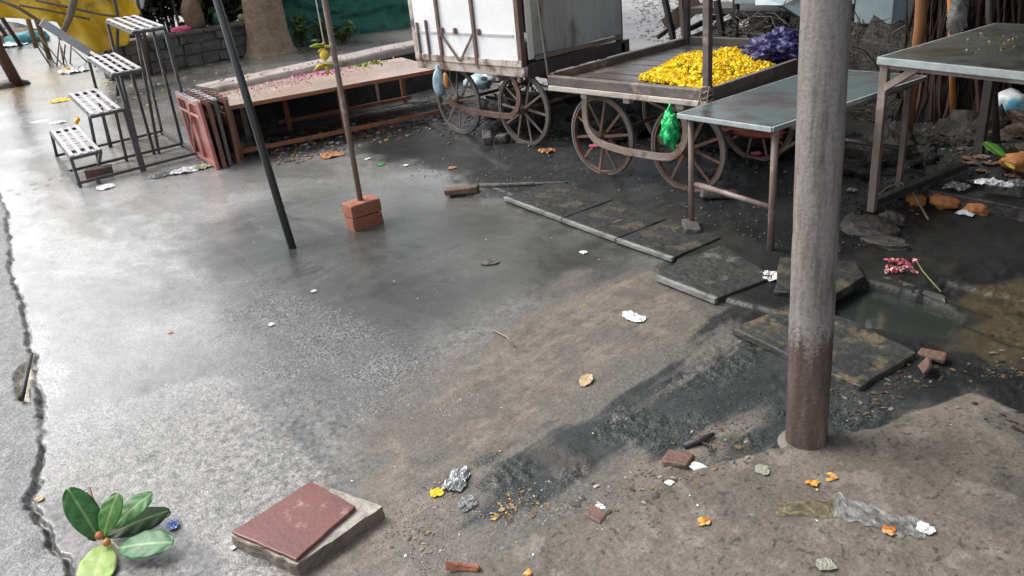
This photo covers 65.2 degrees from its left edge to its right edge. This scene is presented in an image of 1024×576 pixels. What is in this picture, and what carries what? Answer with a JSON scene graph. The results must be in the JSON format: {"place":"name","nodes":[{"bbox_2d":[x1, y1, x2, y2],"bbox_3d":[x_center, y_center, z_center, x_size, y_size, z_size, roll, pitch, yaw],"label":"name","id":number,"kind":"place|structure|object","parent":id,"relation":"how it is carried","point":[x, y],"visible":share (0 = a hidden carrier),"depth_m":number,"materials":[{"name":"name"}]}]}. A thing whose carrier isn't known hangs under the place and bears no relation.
{"place":"outdoors","nodes":[
{"label":"outdoors","id":0,"kind":"place"},
{"bbox_2d":[0,0,1023,575],"bbox_3d":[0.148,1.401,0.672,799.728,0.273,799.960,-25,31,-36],"label":"ground","id":1,"kind":"structure","parent":0,"point":[102,292],"depth_m":3.27,"materials":[{"name":"concrete"}]},
{"bbox_2d":[0,37,22,86],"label":"rusty post","id":2,"kind":"object","parent":1,"relation":"on","point":[9,70],"visible":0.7,"depth_m":12.31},
{"bbox_2d":[18,353,33,401],"bbox_3d":[-2.094,0.388,3.448,0.033,0.044,0.439,-16,26,-20],"label":"road stick","id":3,"kind":"object","parent":1,"relation":"on","point":[22,393],"visible":1,"depth_m":3.43,"materials":[{"name":"brown wood"}]},
{"bbox_2d":[3,30,49,43],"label":"rubbish heap","id":4,"kind":"object","parent":1,"relation":"on","point":[24,37],"visible":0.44,"depth_m":19.90,"materials":[{"name":"plastic"}]},
{"bbox_2d":[25,19,38,47],"bbox_3d":[-6.928,-3.904,11.434,0.114,0.914,0.069,-25,31,-36],"label":"bamboo pole","id":5,"kind":"object","parent":1,"relation":"on","point":[32,33],"visible":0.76,"depth_m":11.51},
{"bbox_2d":[34,20,51,58],"bbox_3d":[-9.115,-5.104,15.360,0.117,1.523,0.709,-18,27,-25],"label":"bamboo pole","id":6,"kind":"object","parent":1,"relation":"on","point":[41,35],"visible":0.45,"depth_m":15.61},
{"bbox_2d":[0,0,139,53],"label":"yellow tarpaulin","id":7,"kind":"object","parent":1,"relation":"on","point":[92,33],"visible":0.66,"depth_m":10.86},
{"bbox_2d":[0,0,106,65],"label":"bamboo pole","id":8,"kind":"object","parent":7,"relation":"attached to","point":[23,11],"visible":0.57,"depth_m":9.96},
{"bbox_2d":[35,0,114,16],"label":"bamboo pole","id":9,"kind":"object","parent":7,"relation":"attached to","point":[77,9],"visible":0.83,"depth_m":10.45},
{"bbox_2d":[84,164,112,178],"bbox_3d":[-3.436,-0.966,6.656,0.218,0.081,0.108,-14,26,-17],"label":"loose brick","id":10,"kind":"object","parent":1,"relation":"on","point":[93,172],"visible":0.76,"depth_m":6.61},
{"bbox_2d":[113,0,119,95],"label":"dark tent pole","id":11,"kind":"object","parent":1,"relation":"on","point":[117,32],"visible":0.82,"depth_m":10.45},
{"bbox_2d":[39,19,91,55],"bbox_3d":[-5.601,-3.145,10.043,0.506,0.507,0.030,-25,31,-36],"label":"white board","id":12,"kind":"object","parent":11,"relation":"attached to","point":[64,36],"visible":1,"depth_m":10.03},
{"bbox_2d":[62,487,173,575],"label":"fig sprig","id":13,"kind":"object","parent":1,"relation":"on","point":[113,516],"visible":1,"depth_m":2.41,"materials":[{"name":"green plant"}]},
{"bbox_2d":[49,15,198,187],"bbox_3d":[-3.523,-1.677,6.963,1.009,1.180,1.526,-21,28,-29],"label":"stepped stand","id":14,"kind":"object","parent":1,"relation":"on","point":[97,151],"visible":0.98,"depth_m":6.85,"materials":[{"name":"metal"}]},
{"bbox_2d":[135,0,152,75],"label":"dark tent pole","id":15,"kind":"object","parent":1,"relation":"on","point":[144,35],"visible":0.59,"depth_m":11.94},
{"bbox_2d":[130,0,181,37],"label":"shrub","id":16,"kind":"object","parent":1,"relation":"on","point":[159,11],"visible":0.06,"depth_m":13.61,"materials":[{"name":"green plant"}]},
{"bbox_2d":[142,0,182,31],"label":"shrub","id":17,"kind":"object","parent":1,"relation":"on","point":[169,5],"visible":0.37,"depth_m":13.69,"materials":[{"name":"green plant"}]},
{"bbox_2d":[98,21,246,79],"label":"stone wall","id":18,"kind":"structure","parent":1,"relation":"on","point":[200,46],"depth_m":12.65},
{"bbox_2d":[180,0,205,28],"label":"grain sack","id":19,"kind":"object","parent":18,"relation":"on","point":[192,13],"visible":0.88,"depth_m":12.69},
{"bbox_2d":[175,91,219,169],"bbox_3d":[-2.633,-1.321,6.666,0.065,0.563,0.760,-20,28,-28],"label":"folded stand","id":20,"kind":"object","parent":1,"relation":"on","point":[200,129],"visible":0.96,"depth_m":6.62,"materials":[{"name":"pink paint"}]},
{"bbox_2d":[183,90,227,168],"bbox_3d":[-2.575,-1.334,6.688,0.057,0.558,0.758,-20,28,-28],"label":"folded stand","id":21,"kind":"object","parent":1,"relation":"on","point":[210,120],"visible":0.47,"depth_m":6.47,"materials":[{"name":"orange paint"}]},
{"bbox_2d":[174,0,242,25],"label":"shrub","id":22,"kind":"object","parent":1,"relation":"on","point":[233,9],"visible":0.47,"depth_m":13.66,"materials":[{"name":"green plant"}]},
{"bbox_2d":[190,89,232,166],"bbox_3d":[-2.542,-1.359,6.739,0.054,0.553,0.757,-20,28,-28],"label":"folded stand","id":23,"kind":"object","parent":1,"relation":"on","point":[217,117],"visible":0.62,"depth_m":6.49,"materials":[{"name":"grey paint"}]},
{"bbox_2d":[200,88,240,164],"bbox_3d":[-2.476,-1.379,6.782,0.072,0.543,0.760,-20,28,-28],"label":"folded stand","id":24,"kind":"object","parent":1,"relation":"on","point":[226,119],"visible":0.58,"depth_m":6.58,"materials":[{"name":"orange paint"}]},
{"bbox_2d":[213,0,295,249],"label":"black pole","id":25,"kind":"object","parent":1,"relation":"on","point":[254,123],"visible":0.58,"depth_m":4.62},
{"bbox_2d":[241,0,297,57],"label":"shade tree","id":26,"kind":"object","parent":1,"relation":"on","point":[267,31],"visible":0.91,"depth_m":12.99,"materials":[{"name":"brown plant"}]},
{"bbox_2d":[58,0,77,40],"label":"bent branch","id":27,"kind":"object","parent":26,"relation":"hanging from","point":[72,5],"visible":0.86,"depth_m":10.15,"materials":[{"name":"brown wood"}]},
{"bbox_2d":[288,11,310,44],"bbox_3d":[-3.654,-4.472,13.778,0.407,0.611,0.405,-25,31,-36],"label":"weed","id":28,"kind":"object","parent":1,"relation":"on","point":[299,32],"visible":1,"depth_m":13.76,"materials":[{"name":"green plant"}]},
{"bbox_2d":[231,481,384,575],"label":"broken tile","id":29,"kind":"object","parent":1,"relation":"on","point":[305,528],"visible":1,"depth_m":2.35,"materials":[{"name":"tile"}]},
{"bbox_2d":[306,16,327,43],"bbox_3d":[-3.362,-4.435,13.839,0.472,0.513,0.566,-25,31,-36],"label":"weed","id":30,"kind":"object","parent":1,"relation":"on","point":[316,31],"visible":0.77,"depth_m":13.77,"materials":[{"name":"green plant"}]},
{"bbox_2d":[218,57,446,157],"bbox_3d":[-1.731,-1.722,7.471,1.980,0.449,1.095,-17,27,-23],"label":"table","id":31,"kind":"object","parent":1,"relation":"on","point":[385,72],"visible":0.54,"depth_m":7.25,"materials":[{"name":"brown wood"}]},
{"bbox_2d":[216,60,406,97],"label":"pink petals","id":32,"kind":"object","parent":31,"relation":"on","point":[289,82],"visible":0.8,"depth_m":7.41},
{"bbox_2d":[195,40,474,137],"bbox_3d":[-1.567,-2.221,8.518,3.503,0.564,0.397,-26,31,-37],"label":"concrete ledge","id":33,"kind":"object","parent":1,"relation":"on","point":[270,115],"visible":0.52,"depth_m":8.03,"materials":[{"name":"concrete"}]},
{"bbox_2d":[327,18,354,42],"bbox_3d":[-2.891,-4.353,13.598,0.536,0.407,0.412,-56,54,-59],"label":"weed","id":34,"kind":"object","parent":1,"relation":"on","point":[342,33],"visible":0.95,"depth_m":13.58,"materials":[{"name":"green plant"}]},
{"bbox_2d":[282,0,410,43],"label":"green net","id":35,"kind":"object","parent":1,"relation":"on","point":[366,16],"visible":0.51,"depth_m":14.57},
{"bbox_2d":[226,274,486,430],"bbox_3d":[-0.904,0.254,3.507,0.664,0.012,1.944,-25,31,-36],"label":"wet grit","id":36,"kind":"object","parent":1,"relation":"on","point":[336,360],"visible":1,"depth_m":3.35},
{"bbox_2d":[265,111,448,164],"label":"rubbish bits","id":37,"kind":"object","parent":1,"relation":"on","point":[333,148],"visible":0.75,"depth_m":7.07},
{"bbox_2d":[345,211,383,231],"bbox_3d":[-0.904,-0.416,4.890,0.209,0.086,0.117,-23,30,-33],"label":"red brick","id":38,"kind":"object","parent":1,"relation":"on","point":[365,221],"visible":0.86,"depth_m":4.84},
{"bbox_2d":[342,194,381,218],"bbox_3d":[-0.912,-0.494,4.854,0.210,0.088,0.118,-24,30,-34],"label":"red brick","id":39,"kind":"object","parent":38,"relation":"on","point":[366,205],"visible":1,"depth_m":4.81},
{"bbox_2d":[321,0,362,200],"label":"rusty pole","id":40,"kind":"object","parent":39,"relation":"on","point":[328,22],"visible":1,"depth_m":4.59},
{"bbox_2d":[309,0,337,74],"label":"lemon charm","id":41,"kind":"object","parent":40,"relation":"hanging from","point":[324,54],"visible":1,"depth_m":4.47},
{"bbox_2d":[442,465,469,491],"bbox_3d":[-0.174,0.603,2.554,0.076,0.019,0.126,1,25,14],"label":"foil pouch","id":42,"kind":"object","parent":1,"relation":"on","point":[456,479],"visible":1,"depth_m":2.54,"materials":[{"name":"silver metal"}]},
{"bbox_2d":[444,184,479,195],"bbox_3d":[-0.330,-0.644,5.248,0.230,0.046,0.082,-5,25,3],"label":"loose brick","id":43,"kind":"object","parent":1,"relation":"on","point":[466,189],"visible":1,"depth_m":5.22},
{"bbox_2d":[445,561,479,571],"bbox_3d":[-0.135,0.758,2.177,0.099,0.033,0.020,0,25,13],"label":"brick shard","id":44,"kind":"object","parent":1,"relation":"on","point":[458,566],"visible":1,"depth_m":2.17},
{"bbox_2d":[458,495,476,511],"bbox_3d":[-0.139,0.654,2.441,0.067,0.010,0.060,-25,31,-36],"label":"film scrap","id":45,"kind":"object","parent":1,"relation":"on","point":[466,503],"visible":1,"depth_m":2.44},
{"bbox_2d":[391,473,548,554],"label":"leaf fragments","id":46,"kind":"object","parent":1,"relation":"on","point":[500,515],"visible":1,"depth_m":2.39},
{"bbox_2d":[375,475,634,575],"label":"wet grit","id":47,"kind":"object","parent":1,"relation":"on","point":[443,496],"visible":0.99,"depth_m":2.39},
{"bbox_2d":[408,0,629,144],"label":"box cart","id":48,"kind":"object","parent":1,"relation":"on","point":[463,37],"visible":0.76,"depth_m":6.14,"materials":[{"name":"wood"}]},
{"bbox_2d":[433,64,445,96],"bbox_3d":[-0.597,-1.698,6.553,0.113,0.271,0.098,-25,31,-36],"label":"carry bag","id":49,"kind":"object","parent":48,"relation":"hanging from","point":[439,85],"visible":0.92,"depth_m":6.52,"materials":[{"name":"blue plastic"}]},
{"bbox_2d":[463,73,491,89],"bbox_3d":[-0.320,-1.889,7.322,0.222,0.158,0.352,-25,31,-36],"label":"plastic bag","id":50,"kind":"object","parent":48,"relation":"hanging from","point":[481,82],"visible":0.65,"depth_m":7.22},
{"bbox_2d":[477,181,567,186],"bbox_3d":[0.062,-0.686,5.272,0.621,0.020,0.032,0,25,13],"label":"wooden plank","id":51,"kind":"object","parent":1,"relation":"on","point":[507,184],"visible":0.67,"depth_m":5.28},
{"bbox_2d":[481,86,602,130],"bbox_3d":[0.316,-1.484,7.024,0.978,0.604,1.808,-25,31,-36],"label":"mud heap","id":52,"kind":"object","parent":1,"relation":"on","point":[562,111],"visible":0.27,"depth_m":6.73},
{"bbox_2d":[504,180,612,221],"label":"paving slab","id":53,"kind":"structure","parent":1,"relation":"on","point":[558,201],"depth_m":4.90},
{"bbox_2d":[394,147,792,246],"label":"mud clods","id":54,"kind":"object","parent":1,"relation":"on","point":[764,233],"visible":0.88,"depth_m":5.38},
{"bbox_2d":[584,505,607,523],"bbox_3d":[0.246,0.659,2.324,0.068,0.013,0.054,16,32,39],"label":"loose brick","id":55,"kind":"object","parent":1,"relation":"on","point":[594,513],"visible":1,"depth_m":2.32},
{"bbox_2d":[412,82,794,193],"bbox_3d":[0.699,-1.466,6.867,2.372,0.051,4.810,-25,31,-36],"label":"rubble","id":56,"kind":"object","parent":1,"relation":"on","point":[705,150],"visible":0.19,"depth_m":6.18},
{"bbox_2d":[562,200,666,241],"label":"paving slab","id":57,"kind":"structure","parent":1,"relation":"on","point":[599,220],"depth_m":4.49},
{"bbox_2d":[572,98,681,141],"bbox_3d":[1.068,-1.343,6.485,1.185,0.661,1.312,5,27,23],"label":"mud heap","id":58,"kind":"object","parent":1,"relation":"on","point":[633,110],"visible":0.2,"depth_m":6.18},
{"bbox_2d":[622,310,645,321],"bbox_3d":[0.521,0.118,3.443,0.073,0.019,0.126,-25,31,-36],"label":"plastic scrap","id":59,"kind":"object","parent":1,"relation":"on","point":[630,315],"visible":1,"depth_m":3.44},
{"bbox_2d":[557,428,757,514],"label":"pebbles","id":60,"kind":"object","parent":1,"relation":"on","point":[578,504],"visible":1,"depth_m":2.45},
{"bbox_2d":[537,0,797,192],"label":"flower cart","id":61,"kind":"object","parent":1,"relation":"on","point":[605,80],"visible":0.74,"depth_m":5.04,"materials":[{"name":"wood"}]},
{"bbox_2d":[659,103,680,150],"bbox_3d":[0.902,-0.914,4.550,0.107,0.270,0.112,-25,31,-36],"label":"green bag","id":62,"kind":"object","parent":61,"relation":"hanging from","point":[670,135],"visible":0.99,"depth_m":4.53,"materials":[{"name":"plastic"}]},
{"bbox_2d":[638,46,775,87],"bbox_3d":[1.236,-1.404,5.013,0.752,0.114,1.268,10,29,30],"label":"marigold heap","id":63,"kind":"object","parent":61,"relation":"on","point":[727,62],"visible":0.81,"depth_m":4.86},
{"bbox_2d":[721,126,787,138],"bbox_3d":[1.480,-0.984,5.001,0.135,0.082,0.504,-25,31,-36],"label":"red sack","id":64,"kind":"object","parent":61,"relation":"on","point":[746,133],"visible":0.52,"depth_m":4.93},
{"bbox_2d":[737,25,798,63],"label":"purple flowers","id":65,"kind":"object","parent":61,"relation":"on","point":[778,44],"visible":0.62,"depth_m":5.00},
{"bbox_2d":[616,219,719,262],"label":"paving slab","id":66,"kind":"structure","parent":1,"relation":"on","point":[670,240],"depth_m":4.14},
{"bbox_2d":[681,217,701,233],"bbox_3d":[0.955,-0.327,4.267,0.092,0.045,0.181,-5,25,3],"label":"foot stone","id":67,"kind":"object","parent":66,"relation":"on","point":[689,227],"visible":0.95,"depth_m":4.22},
{"bbox_2d":[661,449,693,469],"bbox_3d":[0.528,0.542,2.539,0.089,0.024,0.079,9,28,30],"label":"loose brick","id":68,"kind":"object","parent":1,"relation":"on","point":[677,459],"visible":1,"depth_m":2.53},
{"bbox_2d":[584,362,784,484],"bbox_3d":[0.643,0.436,2.746,0.785,0.028,0.580,-25,31,-36],"label":"wet grit","id":69,"kind":"object","parent":1,"relation":"on","point":[654,430],"visible":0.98,"depth_m":2.74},
{"bbox_2d":[627,0,748,41],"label":"rubble","id":70,"kind":"object","parent":1,"relation":"on","point":[655,16],"visible":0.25,"depth_m":12.54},
{"bbox_2d":[682,432,714,448],"bbox_3d":[0.612,0.498,2.611,0.120,0.026,0.026,-14,26,-17],"label":"fallen twig","id":71,"kind":"object","parent":1,"relation":"on","point":[694,442],"visible":1,"depth_m":2.60,"materials":[{"name":"brown wood"}]},
{"bbox_2d":[656,246,771,303],"bbox_3d":[0.952,-0.051,3.749,0.480,0.067,0.435,-18,27,-25],"label":"paving slab","id":72,"kind":"object","parent":1,"relation":"on","point":[717,275],"depth_m":3.70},
{"bbox_2d":[699,189,737,198],"bbox_3d":[1.209,-0.550,4.682,0.211,0.052,0.074,2,25,4],"label":"loose stone","id":73,"kind":"object","parent":1,"relation":"on","point":[704,193],"visible":0.69,"depth_m":4.66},
{"bbox_2d":[678,23,786,38],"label":"brush heap","id":74,"kind":"object","parent":1,"relation":"on","point":[715,32],"visible":0.02,"depth_m":7.79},
{"bbox_2d":[656,0,788,39],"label":"broken cart","id":75,"kind":"object","parent":74,"relation":"on","point":[672,21],"visible":0.34,"depth_m":8.15,"materials":[{"name":"grey wood"}]},
{"bbox_2d":[679,121,795,157],"bbox_3d":[1.750,-1.066,5.825,0.917,0.598,1.691,-25,31,-36],"label":"mud heap","id":76,"kind":"object","parent":1,"relation":"on","point":[707,132],"visible":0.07,"depth_m":5.53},
{"bbox_2d":[677,70,926,250],"bbox_3d":[1.557,-0.719,4.294,1.331,0.644,0.715,-25,31,-36],"label":"zinc table","id":77,"kind":"object","parent":1,"relation":"on","point":[771,108],"visible":0.62,"depth_m":4.07,"materials":[{"name":"grey metal"}]},
{"bbox_2d":[713,1,913,61],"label":"brushwood","id":78,"kind":"object","parent":1,"relation":"on","point":[781,20],"visible":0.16,"depth_m":6.56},
{"bbox_2d":[777,0,851,449],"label":"support pole","id":79,"kind":"object","parent":1,"relation":"on","point":[824,44],"visible":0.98,"depth_m":2.22,"materials":[{"name":"concrete"}]},
{"bbox_2d":[771,23,865,57],"bbox_3d":[2.511,-1.649,6.794,0.890,1.185,2.140,-25,31,-36],"label":"brush heap","id":80,"kind":"object","parent":1,"relation":"on","point":[855,41],"visible":0.02,"depth_m":6.26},
{"bbox_2d":[774,257,864,300],"bbox_3d":[1.373,-0.036,3.574,0.370,0.040,0.402,5,27,22],"label":"drain cover","id":81,"kind":"object","parent":1,"relation":"on","point":[850,276],"visible":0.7,"depth_m":3.54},
{"bbox_2d":[730,0,914,37],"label":"blue cart","id":82,"kind":"object","parent":1,"relation":"on","point":[880,9],"visible":0.52,"depth_m":6.62,"materials":[{"name":"paint"}]},
{"bbox_2d":[732,304,915,391],"bbox_3d":[1.208,0.208,3.093,0.392,0.044,0.579,-20,28,-27],"label":"drain cover","id":83,"kind":"object","parent":1,"relation":"on","point":[863,357],"visible":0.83,"depth_m":3.02,"materials":[{"name":"concrete"}]},
{"bbox_2d":[815,558,836,569],"bbox_3d":[0.808,0.712,2.065,0.048,0.007,0.045,-9,25,-6],"label":"crumpled paper","id":84,"kind":"object","parent":1,"relation":"on","point":[824,563],"visible":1,"depth_m":2.06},
{"bbox_2d":[749,16,914,31],"bbox_3d":[4.415,-3.997,7.999,0.265,3.001,4.604,-25,31,-36],"label":"stall cloth","id":85,"kind":"object","parent":1,"relation":"on","point":[793,20],"visible":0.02,"depth_m":9.65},
{"bbox_2d":[776,492,925,538],"bbox_3d":[0.942,0.623,2.240,0.385,0.011,0.153,5,27,23],"label":"torn wrapper","id":86,"kind":"object","parent":1,"relation":"on","point":[839,504],"visible":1,"depth_m":2.24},
{"bbox_2d":[916,521,935,534],"bbox_3d":[1.108,0.644,2.144,0.044,0.007,0.050,-25,31,-36],"label":"cup scrap","id":87,"kind":"object","parent":86,"relation":"on","point":[924,527],"visible":1,"depth_m":2.14,"materials":[{"name":"paper"}]},
{"bbox_2d":[791,120,948,178],"bbox_3d":[2.255,-0.766,4.993,0.775,0.502,1.120,-25,31,-36],"label":"mud heap","id":88,"kind":"object","parent":1,"relation":"on","point":[857,160],"visible":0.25,"depth_m":4.80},
{"bbox_2d":[840,213,901,236],"bbox_3d":[1.805,-0.305,4.046,0.235,0.123,0.307,-25,31,-36],"label":"foot stone","id":89,"kind":"object","parent":1,"relation":"on","point":[858,225],"visible":0.73,"depth_m":3.98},
{"bbox_2d":[860,234,911,249],"bbox_3d":[1.814,-0.219,3.880,0.137,0.069,0.254,-25,31,-36],"label":"loose stone","id":90,"kind":"object","parent":1,"relation":"on","point":[888,242],"visible":0.85,"depth_m":3.83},
{"bbox_2d":[846,15,927,122],"bbox_3d":[3.049,-1.287,6.055,0.955,1.494,1.184,-25,31,-36],"label":"brush heap","id":91,"kind":"object","parent":1,"relation":"on","point":[874,48],"visible":0.1,"depth_m":5.90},
{"bbox_2d":[878,210,906,226],"bbox_3d":[1.945,-0.344,4.097,0.137,0.104,0.156,-25,31,-36],"label":"loose stone","id":92,"kind":"object","parent":1,"relation":"on","point":[897,219],"visible":0.55,"depth_m":4.05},
{"bbox_2d":[883,277,945,302],"bbox_3d":[1.718,0.022,3.477,0.054,0.070,0.366,-19,27,-26],"label":"kerb stone","id":93,"kind":"object","parent":1,"relation":"on","point":[938,297],"visible":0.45,"depth_m":3.37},
{"bbox_2d":[905,195,926,205],"bbox_3d":[2.181,-0.474,4.318,0.105,0.072,0.096,6,27,25],"label":"coconut husk","id":94,"kind":"object","parent":1,"relation":"on","point":[911,199],"visible":0.87,"depth_m":4.29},
{"bbox_2d":[866,162,967,205],"bbox_3d":[2.189,-0.560,4.327,0.577,0.158,0.050,-10,25,-10],"label":"dark plank","id":95,"kind":"object","parent":1,"relation":"on","point":[919,183],"visible":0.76,"depth_m":4.31,"materials":[{"name":"brown wood"}]},
{"bbox_2d":[909,0,927,133],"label":"bamboo post","id":96,"kind":"object","parent":1,"relation":"on","point":[920,21],"visible":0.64,"depth_m":4.80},
{"bbox_2d":[829,359,1023,426],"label":"wet grit","id":97,"kind":"object","parent":1,"relation":"on","point":[881,394],"visible":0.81,"depth_m":2.78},
{"bbox_2d":[830,333,1023,433],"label":"leaf fragments","id":98,"kind":"object","parent":1,"relation":"on","point":[891,408],"visible":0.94,"depth_m":2.78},
{"bbox_2d":[839,122,1023,252],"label":"rubble","id":99,"kind":"object","parent":1,"relation":"on","point":[902,198],"visible":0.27,"depth_m":4.44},
{"bbox_2d":[917,348,946,363],"bbox_3d":[1.531,0.246,2.915,0.093,0.032,0.051,12,30,35],"label":"brick shard","id":100,"kind":"object","parent":1,"relation":"on","point":[940,357],"visible":1,"depth_m":2.90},
{"bbox_2d":[928,193,960,209],"bbox_3d":[2.290,-0.453,4.220,0.161,0.084,0.142,1,26,16],"label":"coconut husk","id":101,"kind":"object","parent":1,"relation":"on","point":[940,201],"visible":0.99,"depth_m":4.18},
{"bbox_2d":[867,23,1023,212],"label":"stall table","id":102,"kind":"object","parent":1,"relation":"on","point":[949,56],"visible":0.89,"depth_m":3.83,"materials":[{"name":"metal"}]},
{"bbox_2d":[947,0,956,113],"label":"bamboo post","id":103,"kind":"object","parent":1,"relation":"on","point":[952,93],"depth_m":5.11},
{"bbox_2d":[891,0,1023,123],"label":"banyan tree","id":104,"kind":"object","parent":1,"relation":"on","point":[933,103],"visible":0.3,"depth_m":5.17,"materials":[{"name":"brown plant"}]},
{"bbox_2d":[946,0,969,34],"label":"hanging bag","id":105,"kind":"object","parent":104,"relation":"hanging from","point":[956,14],"visible":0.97,"depth_m":4.87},
{"bbox_2d":[927,183,1023,221],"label":"kerb stone","id":106,"kind":"object","parent":1,"relation":"on","point":[1006,206],"visible":0.66,"depth_m":4.07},
{"bbox_2d":[942,181,971,190],"bbox_3d":[2.349,-0.546,4.224,0.143,0.032,0.135,-25,31,-36],"label":"plastic scrap","id":107,"kind":"object","parent":106,"relation":"on","point":[958,186],"visible":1,"depth_m":4.21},
{"bbox_2d":[961,203,990,215],"bbox_3d":[2.385,-0.402,4.103,0.110,0.072,0.142,-25,31,-36],"label":"coconut husk","id":108,"kind":"object","parent":1,"relation":"on","point":[979,209],"visible":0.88,"depth_m":4.07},
{"bbox_2d":[987,109,1023,150],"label":"rock","id":109,"kind":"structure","parent":1,"relation":"on","point":[1014,128],"depth_m":4.75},
{"bbox_2d":[916,104,1013,151],"bbox_3d":[2.926,-0.835,5.006,0.727,0.595,0.923,-25,31,-36],"label":"mud heap","id":110,"kind":"object","parent":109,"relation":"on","point":[954,129],"visible":0.24,"depth_m":4.89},
{"bbox_2d":[985,0,1000,143],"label":"stall post","id":111,"kind":"object","parent":109,"relation":"on","point":[989,16],"visible":0.45,"depth_m":4.64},
{"bbox_2d":[998,87,1023,111],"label":"painted bag","id":112,"kind":"object","parent":109,"relation":"on","point":[1010,98],"visible":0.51,"depth_m":4.93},
{"bbox_2d":[997,151,1023,172],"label":"coconut husk","id":113,"kind":"object","parent":1,"relation":"on","point":[1016,160],"visible":0.9,"depth_m":4.23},
{"bbox_2d":[983,141,1005,156],"bbox_3d":[2.616,-0.754,4.339,0.080,0.050,0.150,-10,25,-8],"label":"fallen leaf","id":114,"kind":"object","parent":113,"relation":"on","point":[994,148],"visible":1,"depth_m":4.34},
{"bbox_2d":[1004,171,1023,177],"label":"rubbish scrap","id":115,"kind":"object","parent":1,"relation":"on","point":[1014,174],"visible":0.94,"depth_m":4.29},
{"bbox_2d":[835,289,958,336],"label":"water","id":116,"kind":"structure","parent":0,"point":[865,308],"depth_m":3.32,"materials":[{"name":"liquid"}]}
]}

